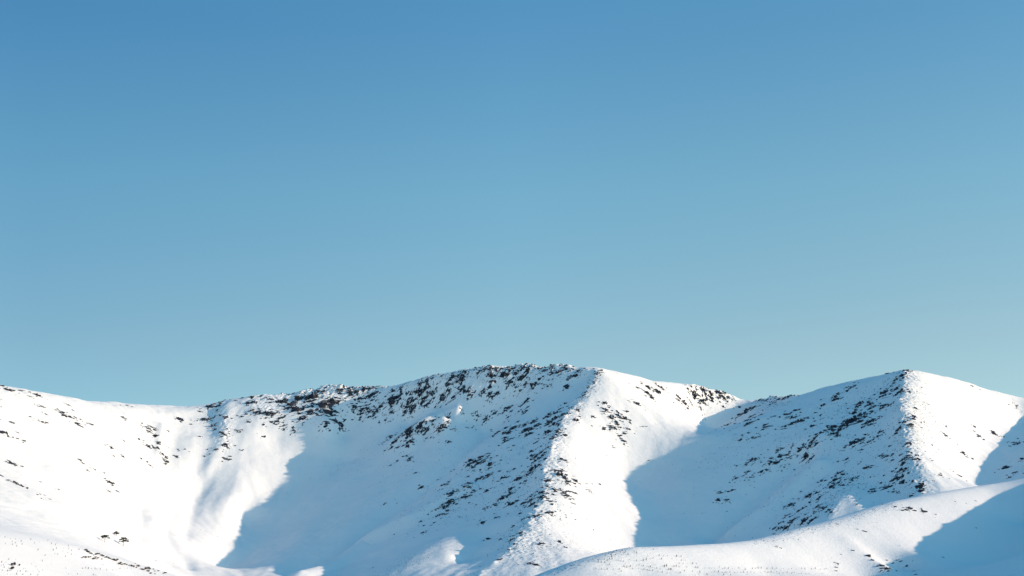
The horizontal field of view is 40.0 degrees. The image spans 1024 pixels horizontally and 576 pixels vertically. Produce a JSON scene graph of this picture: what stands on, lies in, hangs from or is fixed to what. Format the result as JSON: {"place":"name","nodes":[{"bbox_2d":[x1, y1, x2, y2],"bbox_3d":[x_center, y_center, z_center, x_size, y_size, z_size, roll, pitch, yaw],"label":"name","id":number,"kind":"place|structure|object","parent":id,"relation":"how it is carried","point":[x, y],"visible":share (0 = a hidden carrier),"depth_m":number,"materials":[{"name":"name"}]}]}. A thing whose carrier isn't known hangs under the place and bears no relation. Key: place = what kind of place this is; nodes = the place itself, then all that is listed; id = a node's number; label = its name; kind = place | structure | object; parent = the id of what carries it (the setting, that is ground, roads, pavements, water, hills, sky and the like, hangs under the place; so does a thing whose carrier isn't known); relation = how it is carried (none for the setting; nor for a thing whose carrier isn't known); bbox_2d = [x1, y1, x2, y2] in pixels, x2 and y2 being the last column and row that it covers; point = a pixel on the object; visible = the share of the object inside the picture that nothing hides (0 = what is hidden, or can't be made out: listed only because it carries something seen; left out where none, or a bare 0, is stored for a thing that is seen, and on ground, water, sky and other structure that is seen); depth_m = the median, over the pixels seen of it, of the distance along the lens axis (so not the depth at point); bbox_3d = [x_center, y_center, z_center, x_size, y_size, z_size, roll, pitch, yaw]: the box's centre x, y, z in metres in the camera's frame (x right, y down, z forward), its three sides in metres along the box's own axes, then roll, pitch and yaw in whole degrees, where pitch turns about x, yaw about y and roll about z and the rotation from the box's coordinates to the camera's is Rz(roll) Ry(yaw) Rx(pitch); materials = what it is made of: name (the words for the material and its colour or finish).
{"place":"outdoors","nodes":[
{"label":"outdoors","id":0,"kind":"place"},
{"bbox_2d":[0,525,176,575],"bbox_3d":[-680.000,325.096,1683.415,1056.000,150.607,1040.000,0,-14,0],"label":"hill","id":1,"kind":"structure","parent":0,"point":[36,554],"depth_m":1710.86,"materials":[{"name":"white snow"}]},
{"bbox_2d":[0,384,337,575],"bbox_3d":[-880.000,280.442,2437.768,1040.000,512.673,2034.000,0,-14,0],"label":"mountain","id":2,"kind":"structure","parent":0,"point":[194,511],"depth_m":2798.12,"materials":[{"name":"white snow"}]},
{"bbox_2d":[119,537,128,542],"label":"rock","id":3,"kind":"object","parent":2,"relation":"on","point":[122,539],"visible":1,"depth_m":2292.80,"materials":[{"name":"grey stone"}]},
{"bbox_2d":[287,401,297,405],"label":"rock outcrop","id":4,"kind":"object","parent":2,"relation":"on","point":[291,404],"visible":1,"depth_m":3196.74,"materials":[{"name":"grey stone"}]},
{"bbox_2d":[294,395,303,399],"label":"rock outcrop","id":5,"kind":"object","parent":2,"relation":"on","point":[297,397],"visible":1,"depth_m":3217.65,"materials":[{"name":"grey stone"}]},
{"bbox_2d":[305,391,317,399],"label":"rock outcrop","id":6,"kind":"object","parent":2,"relation":"on","point":[313,396],"visible":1,"depth_m":3211.34,"materials":[{"name":"grey stone"}]},
{"bbox_2d":[311,400,327,407],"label":"rock outcrop","id":7,"kind":"object","parent":2,"relation":"on","point":[322,404],"visible":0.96,"depth_m":3175.54,"materials":[{"name":"grey stone"}]},
{"bbox_2d":[235,363,771,575],"bbox_3d":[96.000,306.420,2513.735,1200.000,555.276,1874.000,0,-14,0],"label":"mountain","id":8,"kind":"structure","parent":0,"point":[340,522],"depth_m":2706.57,"materials":[{"name":"white snow"}]},
{"bbox_2d":[322,408,337,414],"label":"rock outcrop","id":9,"kind":"object","parent":8,"relation":"on","point":[327,410],"visible":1,"depth_m":3155.22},
{"bbox_2d":[325,398,340,402],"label":"rock outcrop","id":10,"kind":"object","parent":8,"relation":"on","point":[331,400],"visible":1,"depth_m":3191.74,"materials":[{"name":"grey stone"}]},
{"bbox_2d":[346,390,358,393],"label":"rock outcrop","id":11,"kind":"object","parent":8,"relation":"on","point":[351,391],"visible":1,"depth_m":3218.70,"materials":[{"name":"grey stone"}]},
{"bbox_2d":[388,394,400,404],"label":"rock outcrop","id":12,"kind":"object","parent":8,"relation":"on","point":[391,400],"visible":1,"depth_m":3144.62,"materials":[{"name":"black stone"}]},
{"bbox_2d":[0,0,1023,405],"label":"sky","id":13,"kind":"structure","parent":0,"point":[203,202],"materials":[{"name":"blue"}]},
{"bbox_2d":[535,478,1023,575],"bbox_3d":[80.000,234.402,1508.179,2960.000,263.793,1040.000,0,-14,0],"label":"hill","id":14,"kind":"structure","parent":0,"point":[975,531],"depth_m":1454.77,"materials":[{"name":"white snow"}]},
{"bbox_2d":[644,370,1023,546],"bbox_3d":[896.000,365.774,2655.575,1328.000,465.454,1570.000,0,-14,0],"label":"mountain","id":15,"kind":"structure","parent":0,"point":[686,511],"depth_m":2491.84,"materials":[{"name":"white snow"}]},
{"bbox_2d":[845,415,859,422],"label":"rock outcrop","id":16,"kind":"object","parent":15,"relation":"on","point":[854,418],"visible":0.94,"depth_m":2574.27,"materials":[{"name":"black stone"}]},
{"bbox_2d":[995,450,1023,481],"bbox_3d":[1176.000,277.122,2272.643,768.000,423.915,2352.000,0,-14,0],"label":"mountain","id":17,"kind":"structure","parent":0,"point":[1019,474],"depth_m":2349.32,"materials":[{"name":"white snow"}]},
{"bbox_3d":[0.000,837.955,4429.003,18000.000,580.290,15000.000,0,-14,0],"label":"ground","id":18,"kind":"structure","parent":0,"visible":0},
{"bbox_2d":[0,363,1023,575],"bbox_3d":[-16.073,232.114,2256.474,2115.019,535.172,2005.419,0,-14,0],"label":"scattered rocks","id":19,"kind":"object","parent":18,"relation":"on","point":[774,462],"visible":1,"depth_m":2619.72,"materials":[{"name":"black stone"}]}
]}

